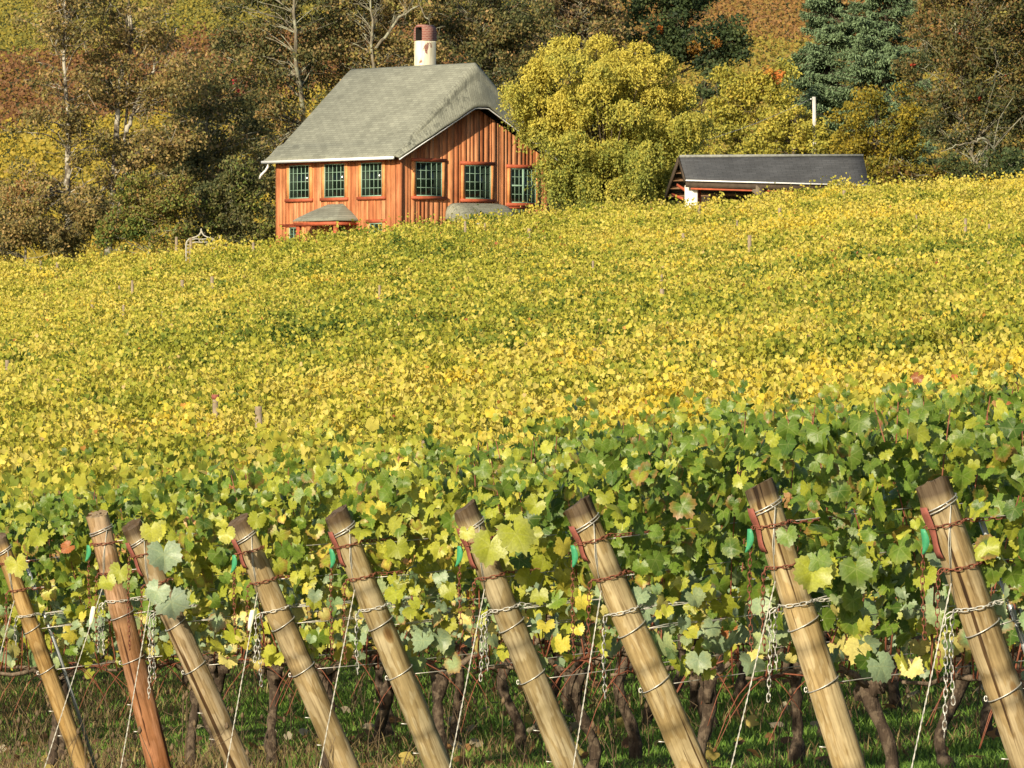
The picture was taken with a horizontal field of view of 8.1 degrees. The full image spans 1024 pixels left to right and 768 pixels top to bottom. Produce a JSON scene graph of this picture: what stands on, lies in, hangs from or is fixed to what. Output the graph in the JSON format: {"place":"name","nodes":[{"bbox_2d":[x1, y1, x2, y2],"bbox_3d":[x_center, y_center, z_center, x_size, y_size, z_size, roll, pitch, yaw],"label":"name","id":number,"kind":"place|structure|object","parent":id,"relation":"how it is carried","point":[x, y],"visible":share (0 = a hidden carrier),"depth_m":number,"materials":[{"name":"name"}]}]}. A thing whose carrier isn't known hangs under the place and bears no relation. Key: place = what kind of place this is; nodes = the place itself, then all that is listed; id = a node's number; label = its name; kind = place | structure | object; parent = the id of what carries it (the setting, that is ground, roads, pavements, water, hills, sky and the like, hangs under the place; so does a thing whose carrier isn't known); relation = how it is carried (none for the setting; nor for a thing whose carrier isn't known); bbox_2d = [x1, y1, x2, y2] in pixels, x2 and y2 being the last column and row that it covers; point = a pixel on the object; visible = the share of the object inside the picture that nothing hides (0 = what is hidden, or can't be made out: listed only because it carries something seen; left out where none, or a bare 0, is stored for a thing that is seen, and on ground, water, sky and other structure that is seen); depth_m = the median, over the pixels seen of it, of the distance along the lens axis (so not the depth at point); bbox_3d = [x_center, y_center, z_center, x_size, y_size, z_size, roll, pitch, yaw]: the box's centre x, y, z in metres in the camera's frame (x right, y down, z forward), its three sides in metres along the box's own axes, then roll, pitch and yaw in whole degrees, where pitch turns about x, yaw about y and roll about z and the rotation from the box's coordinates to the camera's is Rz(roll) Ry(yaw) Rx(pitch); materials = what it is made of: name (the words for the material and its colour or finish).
{"place":"outdoors","nodes":[
{"label":"outdoors","id":0,"kind":"place"},
{"bbox_2d":[0,0,1020,767],"bbox_3d":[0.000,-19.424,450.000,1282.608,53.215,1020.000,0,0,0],"label":"ground","id":1,"kind":"structure","parent":0,"point":[344,674],"depth_m":70.21,"materials":[{"name":"soil"}]},
{"bbox_2d":[0,179,71,265],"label":"shrub","id":2,"kind":"object","parent":1,"relation":"on","point":[27,237],"visible":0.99,"depth_m":291.74,"materials":[{"name":"brown plant"}]},
{"bbox_2d":[0,532,91,767],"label":"end post","id":3,"kind":"object","parent":1,"relation":"on","point":[47,673],"visible":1,"depth_m":47.75,"materials":[{"name":"brown wood"}]},
{"bbox_2d":[0,0,114,257],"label":"bare tree","id":4,"kind":"object","parent":1,"relation":"on","point":[71,119],"visible":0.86,"depth_m":299.68,"materials":[{"name":"brown plant"}]},
{"bbox_2d":[26,561,97,767],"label":"steel stake","id":5,"kind":"object","parent":1,"relation":"on","point":[67,682],"visible":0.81,"depth_m":47.92,"materials":[{"name":"metal"}]},
{"bbox_2d":[35,183,116,268],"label":"shrub","id":6,"kind":"object","parent":1,"relation":"on","point":[80,217],"visible":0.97,"depth_m":293.58,"materials":[{"name":"green plant"}]},
{"bbox_2d":[0,447,175,767],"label":"grape vine","id":7,"kind":"object","parent":1,"relation":"on","point":[9,654],"visible":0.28,"depth_m":50.26,"materials":[{"name":"green plant"}]},
{"bbox_2d":[0,460,189,758],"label":"grape vine","id":8,"kind":"object","parent":1,"relation":"on","point":[27,481],"visible":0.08,"depth_m":52.89,"materials":[{"name":"green plant"}]},
{"bbox_2d":[85,509,171,767],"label":"end post","id":9,"kind":"object","parent":1,"relation":"on","point":[146,714],"visible":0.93,"depth_m":46.27,"materials":[{"name":"brown wood"}]},
{"bbox_2d":[97,597,148,654],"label":"pale chain","id":10,"kind":"object","parent":9,"relation":"hanging from","point":[99,606],"visible":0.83,"depth_m":46.28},
{"bbox_2d":[58,0,212,255],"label":"bare tree","id":11,"kind":"object","parent":1,"relation":"on","point":[136,157],"visible":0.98,"depth_m":301.68,"materials":[{"name":"brown plant"}]},
{"bbox_2d":[92,168,201,256],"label":"shrub","id":12,"kind":"object","parent":1,"relation":"on","point":[142,220],"visible":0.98,"depth_m":291.55,"materials":[{"name":"green plant"}]},
{"bbox_2d":[4,446,292,765],"bbox_3d":[-2.464,1.525,48.030,2.224,2.224,1.290,0,0,-26],"label":"grape vine","id":13,"kind":"object","parent":1,"relation":"on","point":[76,610],"visible":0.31,"depth_m":47.81,"materials":[{"name":"green plant"}]},
{"bbox_2d":[122,518,251,767],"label":"end post","id":14,"kind":"object","parent":1,"relation":"on","point":[215,712],"visible":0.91,"depth_m":44.12,"materials":[{"name":"brown wood"}]},
{"bbox_2d":[147,602,221,698],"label":"pale chain","id":15,"kind":"object","parent":14,"relation":"hanging from","point":[153,635],"visible":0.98,"depth_m":44.11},
{"bbox_2d":[128,48,277,265],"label":"maple","id":16,"kind":"object","parent":1,"relation":"on","point":[203,159],"visible":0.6,"depth_m":311.71,"materials":[{"name":"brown plant"}]},
{"bbox_2d":[96,444,311,754],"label":"grape vine","id":17,"kind":"object","parent":1,"relation":"on","point":[219,671],"visible":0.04,"depth_m":50.78,"materials":[{"name":"green plant"}]},
{"bbox_2d":[140,470,304,734],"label":"grape vine","id":18,"kind":"object","parent":1,"relation":"on","point":[205,724],"depth_m":53.44,"materials":[{"name":"green plant"}]},
{"bbox_2d":[179,155,275,251],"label":"shrub","id":19,"kind":"object","parent":1,"relation":"on","point":[238,194],"visible":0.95,"depth_m":293.65,"materials":[{"name":"green plant"}]},
{"bbox_2d":[99,427,373,767],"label":"grape vine","id":20,"kind":"object","parent":1,"relation":"on","point":[274,673],"visible":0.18,"depth_m":46.47,"materials":[{"name":"green plant"}]},
{"bbox_2d":[184,0,355,237],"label":"oak","id":21,"kind":"object","parent":1,"relation":"on","point":[266,50],"visible":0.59,"depth_m":325.34,"materials":[{"name":"brown plant"}]},
{"bbox_2d":[138,421,444,767],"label":"grape vine","id":22,"kind":"object","parent":1,"relation":"on","point":[166,557],"visible":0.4,"depth_m":44.13,"materials":[{"name":"green plant"}]},
{"bbox_2d":[227,513,359,767],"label":"end post","id":23,"kind":"object","parent":1,"relation":"on","point":[305,676],"visible":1,"depth_m":41.80,"materials":[{"name":"brown wood"}]},
{"bbox_2d":[226,536,257,767],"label":"guy wire","id":24,"kind":"object","parent":23,"relation":"attached to","point":[246,651],"visible":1,"depth_m":41.66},
{"bbox_2d":[253,603,308,686],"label":"pale chain","id":25,"kind":"object","parent":23,"relation":"hanging from","point":[259,646],"visible":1,"depth_m":41.81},
{"bbox_2d":[288,448,399,728],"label":"grape vine","id":26,"kind":"object","parent":1,"relation":"on","point":[379,677],"visible":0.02,"depth_m":54.03,"materials":[{"name":"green plant"}]},
{"bbox_2d":[284,448,464,749],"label":"grape vine","id":27,"kind":"object","parent":1,"relation":"on","point":[385,708],"visible":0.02,"depth_m":48.84,"materials":[{"name":"green plant"}]},
{"bbox_2d":[298,0,455,103],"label":"oak","id":28,"kind":"object","parent":1,"relation":"on","point":[374,24],"visible":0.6,"depth_m":327.24,"materials":[{"name":"brown plant"}]},
{"bbox_2d":[325,504,452,767],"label":"end post","id":29,"kind":"object","parent":1,"relation":"on","point":[409,695],"visible":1,"depth_m":39.41,"materials":[{"name":"brown wood"}]},
{"bbox_2d":[319,529,354,767],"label":"guy wire","id":30,"kind":"object","parent":29,"relation":"attached to","point":[343,644],"visible":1,"depth_m":39.29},
{"bbox_2d":[329,537,396,654],"bbox_3d":[-0.789,1.158,39.380,0.415,0.648,0.109,0,0,-15],"label":"rusty chain","id":31,"kind":"object","parent":29,"relation":"attached to","point":[330,595],"visible":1,"depth_m":39.37,"materials":[{"name":"metal"}]},
{"bbox_2d":[342,570,407,664],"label":"rusty chain","id":32,"kind":"object","parent":29,"relation":"attached to","point":[365,577],"visible":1,"depth_m":39.39,"materials":[{"name":"metal"}]},
{"bbox_2d":[291,432,513,737],"bbox_3d":[-0.791,1.466,51.461,1.607,2.244,1.365,0,0,0],"label":"grape vine","id":33,"kind":"object","parent":1,"relation":"on","point":[388,728],"visible":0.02,"depth_m":51.46,"materials":[{"name":"green plant"}]},
{"bbox_2d":[217,406,588,761],"bbox_3d":[-0.658,1.264,41.980,2.389,2.268,1.295,0,0,-29],"label":"grape vine","id":34,"kind":"object","parent":1,"relation":"on","point":[304,489],"visible":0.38,"depth_m":41.90,"materials":[{"name":"green plant"}]},
{"bbox_2d":[259,24,556,259],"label":"house","id":35,"kind":"structure","parent":1,"relation":"on","point":[425,136],"depth_m":287.67,"materials":[{"name":"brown wood"}]},
{"bbox_2d":[284,162,312,201],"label":"window","id":36,"kind":"structure","parent":35,"relation":"in","point":[298,175],"depth_m":289.65,"materials":[{"name":"green glass"}]},
{"bbox_2d":[320,161,348,200],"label":"window","id":37,"kind":"structure","parent":35,"relation":"in","point":[334,174],"depth_m":287.95,"materials":[{"name":"green glass"}]},
{"bbox_2d":[356,159,385,199],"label":"window","id":38,"kind":"structure","parent":35,"relation":"in","point":[371,176],"depth_m":286.20,"materials":[{"name":"green glass"}]},
{"bbox_2d":[411,158,446,199],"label":"window","id":39,"kind":"structure","parent":35,"relation":"in","point":[428,174],"depth_m":285.92,"materials":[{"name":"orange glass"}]},
{"bbox_2d":[460,161,495,202],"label":"window","id":40,"kind":"structure","parent":35,"relation":"in","point":[477,178],"depth_m":287.60,"materials":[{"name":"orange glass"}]},
{"bbox_2d":[506,164,539,206],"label":"window","id":41,"kind":"structure","parent":35,"relation":"in","point":[517,178],"depth_m":289.08,"materials":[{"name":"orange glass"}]},
{"bbox_2d":[350,435,555,751],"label":"grape vine","id":42,"kind":"object","parent":1,"relation":"on","point":[459,683],"visible":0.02,"depth_m":47.27,"materials":[{"name":"green plant"}]},
{"bbox_2d":[405,0,567,103],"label":"oak","id":43,"kind":"object","parent":1,"relation":"on","point":[505,31],"visible":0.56,"depth_m":329.33,"materials":[{"name":"brown plant"}]},
{"bbox_2d":[0,632,985,767],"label":"dry weeds","id":44,"kind":"object","parent":1,"relation":"on","point":[370,728],"visible":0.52,"depth_m":46.26,"materials":[{"name":"plant"}]},
{"bbox_2d":[0,658,999,767],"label":"fallen leaves","id":45,"kind":"object","parent":1,"relation":"on","point":[752,722],"visible":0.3,"depth_m":46.98,"materials":[{"name":"brown plant"}]},
{"bbox_2d":[425,436,587,728],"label":"grape vine","id":46,"kind":"object","parent":1,"relation":"on","point":[554,654],"visible":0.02,"depth_m":49.32,"materials":[{"name":"green plant"}]},
{"bbox_2d":[0,168,1023,678],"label":"hillside vines","id":47,"kind":"object","parent":1,"relation":"on","point":[808,294],"visible":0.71,"depth_m":142.75,"materials":[{"name":"yellow plant"}]},
{"bbox_2d":[0,0,1023,277],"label":"trees","id":48,"kind":"object","parent":1,"relation":"on","point":[776,44],"visible":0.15,"depth_m":416.74,"materials":[{"name":"plant"}]},
{"bbox_2d":[454,499,584,767],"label":"end post","id":49,"kind":"object","parent":1,"relation":"on","point":[551,722],"visible":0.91,"depth_m":37.02,"materials":[{"name":"brown wood"}]},
{"bbox_2d":[449,525,485,767],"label":"guy wire","id":50,"kind":"object","parent":49,"relation":"attached to","point":[470,660],"visible":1,"depth_m":36.86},
{"bbox_2d":[471,568,539,668],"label":"rusty chain","id":51,"kind":"object","parent":49,"relation":"attached to","point":[473,600],"visible":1,"depth_m":36.99,"materials":[{"name":"metal"}]},
{"bbox_2d":[479,598,569,681],"bbox_3d":[0.085,1.318,37.045,0.502,0.428,0.121,0,0,-15],"label":"pale chain","id":52,"kind":"object","parent":49,"relation":"hanging from","point":[481,629],"visible":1,"depth_m":37.02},
{"bbox_2d":[340,397,708,767],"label":"grape vine","id":53,"kind":"object","parent":1,"relation":"on","point":[377,519],"visible":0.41,"depth_m":39.48,"materials":[{"name":"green plant"}]},
{"bbox_2d":[422,394,630,750],"bbox_3d":[0.086,1.219,45.038,1.661,2.309,1.349,0,0,-43],"label":"grape vine","id":54,"kind":"object","parent":1,"relation":"on","point":[514,714],"visible":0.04,"depth_m":44.99,"materials":[{"name":"green plant"}]},
{"bbox_2d":[481,419,657,718],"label":"grape vine","id":55,"kind":"object","parent":1,"relation":"on","point":[567,705],"visible":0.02,"depth_m":52.06,"materials":[{"name":"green plant"}]},
{"bbox_2d":[520,0,635,82],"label":"oak","id":56,"kind":"object","parent":1,"relation":"on","point":[578,22],"visible":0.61,"depth_m":337.45,"materials":[{"name":"brown plant"}]},
{"bbox_2d":[496,31,718,241],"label":"willow","id":57,"kind":"object","parent":1,"relation":"on","point":[616,162],"visible":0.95,"depth_m":281.79,"materials":[{"name":"yellow plant"}]},
{"bbox_2d":[549,409,713,727],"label":"grape vine","id":58,"kind":"object","parent":1,"relation":"on","point":[660,416],"visible":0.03,"depth_m":47.80,"materials":[{"name":"green plant"}]},
{"bbox_2d":[564,495,709,767],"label":"end post","id":59,"kind":"object","parent":1,"relation":"on","point":[680,739],"visible":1,"depth_m":34.49,"materials":[{"name":"brown wood"}]},
{"bbox_2d":[573,522,601,767],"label":"guy wire","id":60,"kind":"object","parent":59,"relation":"attached to","point":[592,645],"visible":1,"depth_m":34.38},
{"bbox_2d":[586,570,634,680],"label":"rusty chain","id":61,"kind":"object","parent":59,"relation":"attached to","point":[589,588],"visible":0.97,"depth_m":34.48,"materials":[{"name":"metal"}]},
{"bbox_2d":[570,529,664,659],"bbox_3d":[0.521,1.007,34.475,0.478,0.626,0.114,0,0,-17],"label":"rusty chain","id":62,"kind":"object","parent":59,"relation":"attached to","point":[590,541],"visible":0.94,"depth_m":34.45,"materials":[{"name":"metal"}]},
{"bbox_2d":[601,602,677,699],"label":"pale chain","id":63,"kind":"object","parent":59,"relation":"hanging from","point":[604,636],"visible":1,"depth_m":34.50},
{"bbox_2d":[521,396,768,760],"bbox_3d":[0.777,1.180,42.776,1.533,2.217,1.347,0,0,0],"label":"grape vine","id":64,"kind":"object","parent":1,"relation":"on","point":[635,740],"visible":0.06,"depth_m":42.70,"materials":[{"name":"green plant"}]},
{"bbox_2d":[453,381,868,757],"bbox_3d":[0.690,1.112,37.336,2.235,2.257,1.324,0,0,-14],"label":"grape vine","id":65,"kind":"object","parent":1,"relation":"on","point":[525,544],"visible":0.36,"depth_m":37.08,"materials":[{"name":"green plant"}]},
{"bbox_2d":[592,401,736,694],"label":"grape vine","id":66,"kind":"object","parent":1,"relation":"on","point":[677,678],"depth_m":55.09,"materials":[{"name":"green plant"}]},
{"bbox_2d":[626,404,741,711],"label":"grape vine","id":67,"kind":"object","parent":1,"relation":"on","point":[693,692],"depth_m":49.74,"materials":[{"name":"green plant"}]},
{"bbox_2d":[617,0,756,118],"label":"oak","id":68,"kind":"object","parent":1,"relation":"on","point":[671,35],"visible":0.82,"depth_m":341.43,"materials":[{"name":"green plant"}]},
{"bbox_2d":[592,380,812,731],"bbox_3d":[1.312,1.125,45.680,1.508,2.302,1.298,0,0,-27],"label":"grape vine","id":69,"kind":"object","parent":1,"relation":"on","point":[711,426],"visible":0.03,"depth_m":45.58,"materials":[{"name":"green plant"}]},
{"bbox_2d":[677,58,728,154],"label":"yellow tree","id":70,"kind":"object","parent":1,"relation":"on","point":[704,91],"visible":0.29,"depth_m":330.16,"materials":[{"name":"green plant"}]},
{"bbox_2d":[669,403,815,698],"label":"grape vine","id":71,"kind":"object","parent":1,"relation":"on","point":[740,683],"depth_m":52.59,"materials":[{"name":"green plant"}]},
{"bbox_2d":[694,57,801,154],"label":"yellow tree","id":72,"kind":"object","parent":1,"relation":"on","point":[758,88],"visible":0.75,"depth_m":324.56,"materials":[{"name":"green plant"}]},
{"bbox_2d":[663,154,869,220],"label":"open shed","id":73,"kind":"structure","parent":1,"relation":"on","point":[700,177],"depth_m":276.69,"materials":[{"name":"grey"}]},
{"bbox_2d":[671,389,908,764],"bbox_3d":[1.630,1.111,40.385,1.526,2.171,1.348,0,0,0],"label":"grape vine","id":74,"kind":"object","parent":1,"relation":"on","point":[797,747],"visible":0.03,"depth_m":40.49,"materials":[{"name":"green plant"}]},
{"bbox_2d":[734,103,847,153],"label":"yellow tree","id":75,"kind":"object","parent":1,"relation":"on","point":[801,140],"visible":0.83,"depth_m":315.91,"materials":[{"name":"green plant"}]},
{"bbox_2d":[576,367,1006,767],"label":"grape vine","id":76,"kind":"object","parent":1,"relation":"on","point":[695,590],"visible":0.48,"depth_m":34.58,"materials":[{"name":"green plant"}]},
{"bbox_2d":[745,477,866,767],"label":"end post","id":77,"kind":"object","parent":1,"relation":"on","point":[831,710],"visible":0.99,"depth_m":32.13,"materials":[{"name":"brown wood"}]},
{"bbox_2d":[731,505,775,767],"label":"guy wire","id":78,"kind":"object","parent":77,"relation":"attached to","point":[773,539],"visible":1,"depth_m":32.03,"materials":[{"name":"metal"}]},
{"bbox_2d":[760,562,795,651],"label":"rusty chain","id":79,"kind":"object","parent":77,"relation":"attached to","point":[763,580],"visible":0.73,"depth_m":32.13,"materials":[{"name":"metal"}]},
{"bbox_2d":[747,517,836,651],"bbox_3d":[1.264,0.894,32.118,0.422,0.607,0.111,0,0,-15],"label":"rusty chain","id":80,"kind":"object","parent":77,"relation":"attached to","point":[749,566],"visible":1,"depth_m":32.10,"materials":[{"name":"metal"}]},
{"bbox_2d":[766,595,864,702],"bbox_3d":[1.371,1.183,32.162,0.458,0.482,0.120,0,0,-14],"label":"pale chain","id":81,"kind":"object","parent":77,"relation":"hanging from","point":[775,624],"visible":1,"depth_m":32.15,"materials":[{"name":"metal"}]},
{"bbox_2d":[745,385,901,739],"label":"grape vine","id":82,"kind":"object","parent":1,"relation":"on","point":[824,391],"visible":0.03,"depth_m":43.22,"materials":[{"name":"green plant"}]},
{"bbox_2d":[752,0,934,167],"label":"spruce","id":83,"kind":"object","parent":1,"relation":"on","point":[816,67],"visible":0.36,"depth_m":329.12,"materials":[{"name":"green plant"}]},
{"bbox_2d":[793,368,941,694],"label":"grape vine","id":84,"kind":"object","parent":1,"relation":"on","point":[904,400],"visible":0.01,"depth_m":50.38,"materials":[{"name":"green plant"}]},
{"bbox_2d":[823,79,929,182],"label":"yellow tree","id":85,"kind":"object","parent":1,"relation":"on","point":[859,144],"visible":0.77,"depth_m":308.65,"materials":[{"name":"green plant"}]},
{"bbox_2d":[811,0,966,186],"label":"spruce","id":86,"kind":"object","parent":1,"relation":"on","point":[869,41],"visible":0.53,"depth_m":326.19,"materials":[{"name":"green plant"}]},
{"bbox_2d":[765,378,1023,748],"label":"grape vine","id":87,"kind":"object","parent":1,"relation":"on","point":[818,562],"visible":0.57,"depth_m":32.16,"materials":[{"name":"green plant"}]},
{"bbox_2d":[786,357,1023,767],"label":"grape vine","id":88,"kind":"object","parent":1,"relation":"on","point":[942,755],"visible":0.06,"depth_m":38.08,"materials":[{"name":"green plant"}]},
{"bbox_2d":[864,154,949,189],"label":"shrub","id":89,"kind":"object","parent":1,"relation":"on","point":[875,170],"visible":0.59,"depth_m":299.59,"materials":[{"name":"green plant"}]},
{"bbox_2d":[822,371,997,709],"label":"grape vine","id":90,"kind":"object","parent":1,"relation":"on","point":[893,692],"depth_m":46.15,"materials":[{"name":"green plant"}]},
{"bbox_2d":[890,0,1023,171],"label":"oak","id":91,"kind":"object","parent":1,"relation":"on","point":[986,48],"visible":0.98,"depth_m":305.59,"materials":[{"name":"brown plant"}]},
{"bbox_2d":[890,350,1023,741],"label":"grape vine","id":92,"kind":"object","parent":1,"relation":"on","point":[986,706],"visible":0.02,"depth_m":40.94,"materials":[{"name":"green plant"}]},
{"bbox_2d":[900,372,1023,691],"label":"grape vine","id":93,"kind":"object","parent":1,"relation":"on","point":[985,396],"visible":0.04,"depth_m":43.64,"materials":[{"name":"green plant"}]},
{"bbox_2d":[907,400,1023,679],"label":"grape vine","id":94,"kind":"object","parent":1,"relation":"on","point":[1004,453],"visible":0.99,"depth_m":29.84,"materials":[{"name":"green plant"}]},
{"bbox_2d":[916,476,1023,767],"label":"end post","id":95,"kind":"object","parent":1,"relation":"on","point":[995,666],"visible":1,"depth_m":29.80,"materials":[{"name":"brown wood"}]},
{"bbox_2d":[911,503,952,767],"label":"guy wire","id":96,"kind":"object","parent":95,"relation":"attached to","point":[949,551],"visible":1,"depth_m":29.73,"materials":[{"name":"metal"}]},
{"bbox_2d":[920,515,1005,639],"bbox_3d":[1.930,0.798,29.817,0.475,0.528,0.114,0,0,-16],"label":"rusty chain","id":97,"kind":"object","parent":95,"relation":"attached to","point":[923,555],"visible":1,"depth_m":29.80,"materials":[{"name":"metal"}]},
{"bbox_2d":[935,559,1014,672],"bbox_3d":[1.960,0.958,29.827,0.406,0.476,0.110,0,0,-15],"label":"rusty chain","id":98,"kind":"object","parent":95,"relation":"attached to","point":[954,569],"visible":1,"depth_m":29.82,"materials":[{"name":"metal"}]},
{"bbox_2d":[942,600,1015,738],"bbox_3d":[2.044,1.175,29.863,0.509,0.591,0.126,0,0,-15],"label":"pale chain","id":99,"kind":"object","parent":95,"relation":"hanging from","point":[951,649],"visible":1,"depth_m":29.84,"materials":[{"name":"metal"}]},
{"bbox_2d":[926,396,1023,724],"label":"grape vine","id":100,"kind":"object","parent":1,"relation":"on","point":[1017,405],"visible":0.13,"depth_m":35.31,"materials":[{"name":"green plant"}]},
{"bbox_2d":[927,146,1023,184],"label":"shrub","id":101,"kind":"object","parent":1,"relation":"on","point":[1011,161],"visible":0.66,"depth_m":299.41,"materials":[{"name":"green plant"}]},
{"bbox_2d":[979,521,1023,651],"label":"steel stake","id":102,"kind":"object","parent":1,"relation":"on","point":[1012,611],"visible":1,"depth_m":29.97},
{"bbox_2d":[0,616,1023,767],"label":"grass","id":103,"kind":"structure","parent":0,"point":[398,745],"depth_m":50.40,"materials":[{"name":"plant"}]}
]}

